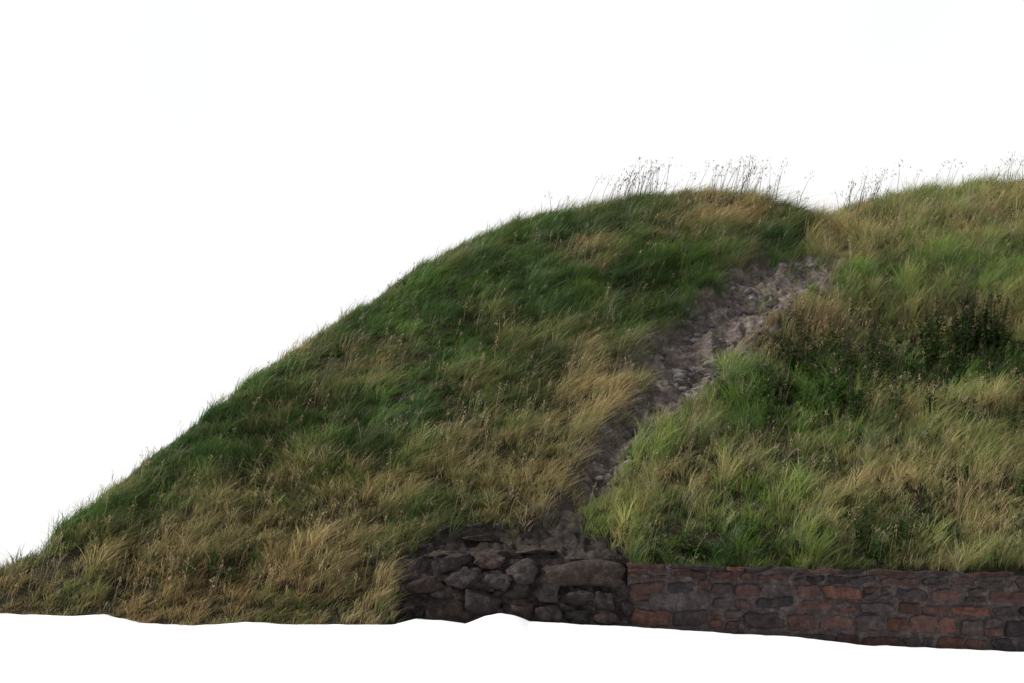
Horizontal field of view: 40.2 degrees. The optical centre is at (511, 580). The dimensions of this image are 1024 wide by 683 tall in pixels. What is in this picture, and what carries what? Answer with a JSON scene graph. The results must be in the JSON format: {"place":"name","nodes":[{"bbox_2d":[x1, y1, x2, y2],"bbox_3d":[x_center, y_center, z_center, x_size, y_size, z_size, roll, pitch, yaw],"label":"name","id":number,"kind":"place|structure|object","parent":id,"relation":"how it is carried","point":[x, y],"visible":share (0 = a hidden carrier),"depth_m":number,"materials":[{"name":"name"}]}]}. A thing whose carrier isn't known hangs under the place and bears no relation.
{"place":"outdoors","nodes":[
{"label":"outdoors","id":0,"kind":"place"},
{"bbox_2d":[0,613,1023,682],"bbox_3d":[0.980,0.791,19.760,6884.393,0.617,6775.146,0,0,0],"label":"ground","id":1,"kind":"structure","parent":0,"point":[493,648],"depth_m":17.31,"materials":[{"name":"white"}]},
{"bbox_2d":[381,521,633,625],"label":"rubble wall","id":2,"kind":"structure","parent":1,"relation":"on","point":[458,586],"depth_m":21.01,"materials":[{"name":"grey stone"}]},
{"bbox_2d":[626,562,1023,651],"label":"stone wall","id":3,"kind":"structure","parent":1,"relation":"on","point":[926,622],"depth_m":21.02,"materials":[{"name":"stone"}]},
{"bbox_2d":[628,565,1023,650],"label":"mortar","id":4,"kind":"object","parent":3,"relation":"attached to","point":[665,599],"visible":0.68,"depth_m":21.05,"materials":[{"name":"grey concrete"}]},
{"bbox_2d":[0,158,1023,625],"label":"hill","id":5,"kind":"structure","parent":0,"point":[506,449],"depth_m":23.21,"materials":[{"name":"green plant"}]},
{"bbox_2d":[82,189,1023,588],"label":"leafy weeds","id":6,"kind":"object","parent":5,"relation":"on","point":[660,537],"visible":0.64,"depth_m":23.49,"materials":[{"name":"green plant"}]},
{"bbox_2d":[678,528,694,553],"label":"nettle plant","id":7,"kind":"object","parent":5,"relation":"on","point":[685,543],"visible":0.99,"depth_m":21.71,"materials":[{"name":"green plant"}]},
{"bbox_2d":[686,531,710,559],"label":"nettle plant","id":8,"kind":"object","parent":5,"relation":"on","point":[700,552],"visible":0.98,"depth_m":21.54,"materials":[{"name":"green plant"}]},
{"bbox_2d":[710,477,729,499],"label":"thistle plant","id":9,"kind":"object","parent":5,"relation":"on","point":[719,486],"visible":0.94,"depth_m":22.80,"materials":[{"name":"green plant"}]},
{"bbox_2d":[723,427,739,460],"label":"thistle plant","id":10,"kind":"object","parent":5,"relation":"on","point":[734,445],"visible":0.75,"depth_m":23.53,"materials":[{"name":"green plant"}]},
{"bbox_2d":[733,450,750,481],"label":"thistle plant","id":11,"kind":"object","parent":5,"relation":"on","point":[740,465],"visible":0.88,"depth_m":23.01,"materials":[{"name":"green plant"}]},
{"bbox_2d":[736,510,758,542],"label":"nettle plant","id":12,"kind":"object","parent":5,"relation":"on","point":[751,529],"visible":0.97,"depth_m":21.80,"materials":[{"name":"green plant"}]},
{"bbox_2d":[740,459,755,484],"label":"thistle plant","id":13,"kind":"object","parent":5,"relation":"on","point":[754,461],"visible":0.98,"depth_m":22.91,"materials":[{"name":"green plant"}]},
{"bbox_2d":[741,459,760,476],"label":"thistle plant","id":14,"kind":"object","parent":5,"relation":"on","point":[752,465],"visible":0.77,"depth_m":23.01,"materials":[{"name":"green plant"}]},
{"bbox_2d":[753,358,772,386],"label":"dock plant","id":15,"kind":"object","parent":5,"relation":"on","point":[759,372],"visible":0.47,"depth_m":25.42,"materials":[{"name":"green plant"}]},
{"bbox_2d":[756,379,776,412],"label":"dock plant","id":16,"kind":"object","parent":5,"relation":"on","point":[771,387],"visible":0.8,"depth_m":24.44,"materials":[{"name":"green plant"}]},
{"bbox_2d":[757,533,776,562],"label":"nettle plant","id":17,"kind":"object","parent":5,"relation":"on","point":[765,549],"visible":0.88,"depth_m":21.55,"materials":[{"name":"green plant"}]},
{"bbox_2d":[761,357,782,398],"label":"dock plant","id":18,"kind":"object","parent":5,"relation":"on","point":[768,381],"visible":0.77,"depth_m":24.73,"materials":[{"name":"green plant"}]},
{"bbox_2d":[765,386,782,416],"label":"dock plant","id":19,"kind":"object","parent":5,"relation":"on","point":[778,400],"visible":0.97,"depth_m":24.29,"materials":[{"name":"green plant"}]},
{"bbox_2d":[762,364,788,397],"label":"dock plant","id":20,"kind":"object","parent":5,"relation":"on","point":[782,379],"visible":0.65,"depth_m":24.78,"materials":[{"name":"green plant"}]},
{"bbox_2d":[545,152,1023,214],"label":"tall weed stalks","id":21,"kind":"object","parent":5,"relation":"on","point":[650,175],"visible":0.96,"depth_m":32.67,"materials":[{"name":"brown plant"}]},
{"bbox_2d":[778,363,794,395],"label":"dock plant","id":22,"kind":"object","parent":5,"relation":"on","point":[789,378],"visible":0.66,"depth_m":25.05,"materials":[{"name":"green plant"}]},
{"bbox_2d":[780,447,792,470],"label":"thistle plant","id":23,"kind":"object","parent":5,"relation":"on","point":[785,453],"visible":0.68,"depth_m":23.25,"materials":[{"name":"green plant"}]},
{"bbox_2d":[775,320,803,374],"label":"dock plant","id":24,"kind":"object","parent":5,"relation":"on","point":[792,343],"visible":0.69,"depth_m":25.89,"materials":[{"name":"green plant"}]},
{"bbox_2d":[781,336,803,377],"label":"dock plant","id":25,"kind":"object","parent":5,"relation":"on","point":[790,362],"visible":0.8,"depth_m":25.75,"materials":[{"name":"green plant"}]},
{"bbox_2d":[787,343,801,370],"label":"dock plant","id":26,"kind":"object","parent":5,"relation":"on","point":[795,358],"visible":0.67,"depth_m":25.85,"materials":[{"name":"green plant"}]},
{"bbox_2d":[788,347,804,377],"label":"dock plant","id":27,"kind":"object","parent":5,"relation":"on","point":[798,364],"visible":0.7,"depth_m":25.79,"materials":[{"name":"green plant"}]},
{"bbox_2d":[793,314,813,368],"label":"dock plant","id":28,"kind":"object","parent":5,"relation":"on","point":[799,333],"visible":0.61,"depth_m":26.37,"materials":[{"name":"green plant"}]},
{"bbox_2d":[808,334,820,370],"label":"dock plant","id":29,"kind":"object","parent":5,"relation":"on","point":[815,351],"visible":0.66,"depth_m":25.82,"materials":[{"name":"green plant"}]},
{"bbox_2d":[805,345,827,387],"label":"dock plant","id":30,"kind":"object","parent":5,"relation":"on","point":[820,367],"visible":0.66,"depth_m":25.26,"materials":[{"name":"green plant"}]},
{"bbox_2d":[819,314,843,360],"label":"dock plant","id":31,"kind":"object","parent":5,"relation":"on","point":[836,334],"visible":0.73,"depth_m":26.22,"materials":[{"name":"green plant"}]},
{"bbox_2d":[825,354,847,405],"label":"dock plant","id":32,"kind":"object","parent":5,"relation":"on","point":[833,394],"visible":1,"depth_m":24.40,"materials":[{"name":"green plant"}]},
{"bbox_2d":[825,349,849,383],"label":"dock plant","id":33,"kind":"object","parent":5,"relation":"on","point":[840,365],"visible":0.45,"depth_m":25.29,"materials":[{"name":"green plant"}]},
{"bbox_2d":[830,325,852,371],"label":"dock plant","id":34,"kind":"object","parent":5,"relation":"on","point":[846,344],"visible":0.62,"depth_m":25.77,"materials":[{"name":"green plant"}]},
{"bbox_2d":[836,322,855,362],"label":"dock plant","id":35,"kind":"object","parent":5,"relation":"on","point":[844,342],"visible":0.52,"depth_m":26.03,"materials":[{"name":"green plant"}]},
{"bbox_2d":[839,337,859,386],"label":"dock plant","id":36,"kind":"object","parent":5,"relation":"on","point":[852,363],"visible":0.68,"depth_m":25.34,"materials":[{"name":"green plant"}]},
{"bbox_2d":[843,363,868,410],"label":"dock plant","id":37,"kind":"object","parent":5,"relation":"on","point":[861,395],"visible":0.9,"depth_m":24.25,"materials":[{"name":"green plant"}]},
{"bbox_2d":[847,338,865,367],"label":"dock plant","id":38,"kind":"object","parent":5,"relation":"on","point":[861,349],"visible":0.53,"depth_m":26.04,"materials":[{"name":"green plant"}]},
{"bbox_2d":[847,502,872,548],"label":"nettle plant","id":39,"kind":"object","parent":5,"relation":"on","point":[857,527],"visible":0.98,"depth_m":21.64,"materials":[{"name":"green plant"}]},
{"bbox_2d":[847,375,875,424],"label":"dock plant","id":40,"kind":"object","parent":5,"relation":"on","point":[853,398],"visible":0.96,"depth_m":24.00,"materials":[{"name":"green plant"}]},
{"bbox_2d":[860,493,877,529],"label":"nettle plant","id":41,"kind":"object","parent":5,"relation":"on","point":[864,516],"visible":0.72,"depth_m":22.04,"materials":[{"name":"green plant"}]},
{"bbox_2d":[859,324,880,360],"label":"dock plant","id":42,"kind":"object","parent":5,"relation":"on","point":[869,341],"visible":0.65,"depth_m":26.46,"materials":[{"name":"green plant"}]},
{"bbox_2d":[861,350,884,394],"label":"dock plant","id":43,"kind":"object","parent":5,"relation":"on","point":[867,368],"visible":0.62,"depth_m":24.86,"materials":[{"name":"green plant"}]},
{"bbox_2d":[866,361,879,389],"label":"dock plant","id":44,"kind":"object","parent":5,"relation":"on","point":[875,369],"visible":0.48,"depth_m":24.73,"materials":[{"name":"green plant"}]},
{"bbox_2d":[868,346,886,384],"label":"dock plant","id":45,"kind":"object","parent":5,"relation":"on","point":[875,360],"visible":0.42,"depth_m":25.55,"materials":[{"name":"green plant"}]},
{"bbox_2d":[869,320,889,368],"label":"dock plant","id":46,"kind":"object","parent":5,"relation":"on","point":[873,344],"visible":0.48,"depth_m":26.10,"materials":[{"name":"green plant"}]},
{"bbox_2d":[875,337,892,375],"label":"dock plant","id":47,"kind":"object","parent":5,"relation":"on","point":[881,352],"visible":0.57,"depth_m":25.86,"materials":[{"name":"green plant"}]},
{"bbox_2d":[874,333,899,381],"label":"dock plant","id":48,"kind":"object","parent":5,"relation":"on","point":[885,361],"visible":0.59,"depth_m":25.80,"materials":[{"name":"green plant"}]},
{"bbox_2d":[879,373,895,391],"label":"dock plant","id":49,"kind":"object","parent":5,"relation":"on","point":[891,377],"visible":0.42,"depth_m":24.97,"materials":[{"name":"green plant"}]},
{"bbox_2d":[886,519,905,547],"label":"nettle plant","id":50,"kind":"object","parent":5,"relation":"on","point":[894,524],"visible":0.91,"depth_m":21.75,"materials":[{"name":"green plant"}]},
{"bbox_2d":[887,374,907,417],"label":"dock plant","id":51,"kind":"object","parent":5,"relation":"on","point":[897,401],"visible":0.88,"depth_m":24.13,"materials":[{"name":"green plant"}]},
{"bbox_2d":[887,351,908,389],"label":"dock plant","id":52,"kind":"object","parent":5,"relation":"on","point":[898,370],"visible":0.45,"depth_m":25.15,"materials":[{"name":"green plant"}]},
{"bbox_2d":[886,511,909,552],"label":"nettle plant","id":53,"kind":"object","parent":5,"relation":"on","point":[903,527],"visible":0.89,"depth_m":21.73,"materials":[{"name":"green plant"}]},
{"bbox_2d":[889,507,908,545],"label":"nettle plant","id":54,"kind":"object","parent":5,"relation":"on","point":[900,522],"visible":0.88,"depth_m":21.80,"materials":[{"name":"green plant"}]},
{"bbox_2d":[895,315,915,364],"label":"dock plant","id":55,"kind":"object","parent":5,"relation":"on","point":[912,341],"visible":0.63,"depth_m":26.57,"materials":[{"name":"green plant"}]},
{"bbox_2d":[897,511,916,551],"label":"nettle plant","id":56,"kind":"object","parent":5,"relation":"on","point":[911,522],"visible":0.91,"depth_m":21.63,"materials":[{"name":"green plant"}]},
{"bbox_2d":[897,368,920,403],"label":"dock plant","id":57,"kind":"object","parent":5,"relation":"on","point":[900,373],"visible":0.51,"depth_m":24.68,"materials":[{"name":"green plant"}]},
{"bbox_2d":[914,302,942,361],"bbox_3d":[7.890,-4.655,26.674,0.575,1.292,0.555,0,0,0],"label":"dock plant","id":58,"kind":"object","parent":5,"relation":"on","point":[921,334],"visible":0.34,"depth_m":26.56,"materials":[{"name":"green plant"}]},
{"bbox_2d":[922,385,938,415],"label":"dock plant","id":59,"kind":"object","parent":5,"relation":"on","point":[929,398],"visible":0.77,"depth_m":24.20,"materials":[{"name":"green plant"}]},
{"bbox_2d":[923,298,941,352],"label":"dock plant","id":60,"kind":"object","parent":5,"relation":"on","point":[927,317],"visible":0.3,"depth_m":26.92,"materials":[{"name":"green plant"}]},
{"bbox_2d":[919,293,949,367],"bbox_3d":[7.871,-4.621,26.156,0.630,1.362,0.647,0,0,22],"label":"dock plant","id":61,"kind":"object","parent":5,"relation":"on","point":[935,349],"visible":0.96,"depth_m":26.04,"materials":[{"name":"green plant"}]},
{"bbox_2d":[931,360,946,391],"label":"dock plant","id":62,"kind":"object","parent":5,"relation":"on","point":[937,374],"visible":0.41,"depth_m":25.35,"materials":[{"name":"green plant"}]},
{"bbox_2d":[944,310,975,370],"bbox_3d":[8.381,-4.440,26.179,0.584,1.266,0.510,0,0,34],"label":"dock plant","id":63,"kind":"object","parent":5,"relation":"on","point":[965,340],"visible":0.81,"depth_m":26.10,"materials":[{"name":"green plant"}]},
{"bbox_2d":[948,341,971,390],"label":"dock plant","id":64,"kind":"object","parent":5,"relation":"on","point":[955,364],"visible":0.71,"depth_m":25.53,"materials":[{"name":"green plant"}]},
{"bbox_2d":[945,294,976,356],"bbox_3d":[8.502,-4.779,26.683,0.680,1.318,0.577,0,0,0],"label":"dock plant","id":65,"kind":"object","parent":5,"relation":"on","point":[967,316],"visible":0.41,"depth_m":26.54,"materials":[{"name":"green plant"}]},
{"bbox_2d":[949,309,973,362],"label":"dock plant","id":66,"kind":"object","parent":5,"relation":"on","point":[957,323],"visible":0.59,"depth_m":26.43,"materials":[{"name":"green plant"}]},
{"bbox_2d":[949,293,978,351],"bbox_3d":[8.639,-4.896,26.778,0.603,1.403,0.666,0,0,0],"label":"dock plant","id":67,"kind":"object","parent":5,"relation":"on","point":[973,307],"visible":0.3,"depth_m":26.85,"materials":[{"name":"green plant"}]},
{"bbox_2d":[955,323,976,369],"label":"dock plant","id":68,"kind":"object","parent":5,"relation":"on","point":[959,343],"visible":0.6,"depth_m":26.14,"materials":[{"name":"green plant"}]},
{"bbox_2d":[956,394,977,421],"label":"dock plant","id":69,"kind":"object","parent":5,"relation":"on","point":[969,412],"visible":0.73,"depth_m":24.29,"materials":[{"name":"green plant"}]},
{"bbox_2d":[958,286,989,356],"bbox_3d":[8.742,-4.853,26.570,0.701,1.588,0.668,0,0,0],"label":"dock plant","id":70,"kind":"object","parent":5,"relation":"on","point":[963,314],"visible":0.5,"depth_m":26.58,"materials":[{"name":"green plant"}]},
{"bbox_2d":[971,295,989,353],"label":"dock plant","id":71,"kind":"object","parent":5,"relation":"on","point":[977,317],"visible":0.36,"depth_m":26.56,"materials":[{"name":"green plant"}]},
{"bbox_2d":[974,304,1001,364],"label":"dock plant","id":72,"kind":"object","parent":5,"relation":"on","point":[980,341],"visible":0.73,"depth_m":26.32,"materials":[{"name":"green plant"}]},
{"bbox_2d":[979,339,1001,387],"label":"dock plant","id":73,"kind":"object","parent":5,"relation":"on","point":[989,371],"visible":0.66,"depth_m":25.04,"materials":[{"name":"green plant"}]},
{"bbox_2d":[979,295,1008,356],"bbox_3d":[9.108,-4.735,26.438,0.610,1.379,0.591,0,0,-18],"label":"dock plant","id":74,"kind":"object","parent":5,"relation":"on","point":[994,317],"visible":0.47,"depth_m":26.26,"materials":[{"name":"green plant"}]},
{"bbox_2d":[978,296,1010,365],"bbox_3d":[8.983,-4.645,26.109,0.668,1.435,0.607,0,0,44],"label":"dock plant","id":75,"kind":"object","parent":5,"relation":"on","point":[985,330],"visible":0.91,"depth_m":26.18,"materials":[{"name":"green plant"}]},
{"bbox_2d":[985,284,1003,313],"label":"dock plant","id":76,"kind":"object","parent":5,"relation":"on","point":[998,300],"visible":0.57,"depth_m":28.17,"materials":[{"name":"green plant"}]},
{"bbox_2d":[984,311,1009,367],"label":"dock plant","id":77,"kind":"object","parent":5,"relation":"on","point":[1001,334],"visible":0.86,"depth_m":26.06,"materials":[{"name":"green plant"}]},
{"bbox_2d":[991,333,1002,366],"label":"dock plant","id":78,"kind":"object","parent":5,"relation":"on","point":[997,339],"visible":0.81,"depth_m":26.21,"materials":[{"name":"green plant"}]},
{"bbox_2d":[999,324,1021,367],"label":"dock plant","id":79,"kind":"object","parent":5,"relation":"on","point":[1012,342],"visible":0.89,"depth_m":25.96,"materials":[{"name":"green plant"}]},
{"bbox_2d":[1002,392,1022,443],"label":"dock plant","id":80,"kind":"object","parent":5,"relation":"on","point":[1013,420],"visible":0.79,"depth_m":23.86,"materials":[{"name":"green plant"}]},
{"bbox_2d":[1008,359,1023,389],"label":"dock plant","id":81,"kind":"object","parent":5,"relation":"on","point":[1011,366],"visible":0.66,"depth_m":25.24,"materials":[{"name":"green plant"}]},
{"bbox_2d":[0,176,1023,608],"bbox_3d":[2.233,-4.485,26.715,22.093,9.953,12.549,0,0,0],"label":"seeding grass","id":82,"kind":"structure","parent":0,"point":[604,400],"depth_m":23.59,"materials":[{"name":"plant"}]},
{"bbox_2d":[0,0,1023,565],"label":"sky","id":83,"kind":"structure","parent":0,"point":[190,189],"materials":[{"name":"white"}]},
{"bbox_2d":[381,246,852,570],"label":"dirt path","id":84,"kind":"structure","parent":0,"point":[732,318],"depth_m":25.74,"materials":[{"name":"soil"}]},
{"bbox_2d":[521,254,844,516],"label":"path stones","id":85,"kind":"object","parent":84,"relation":"on","point":[679,376],"visible":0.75,"depth_m":26.64,"materials":[{"name":"stone"}]}
]}

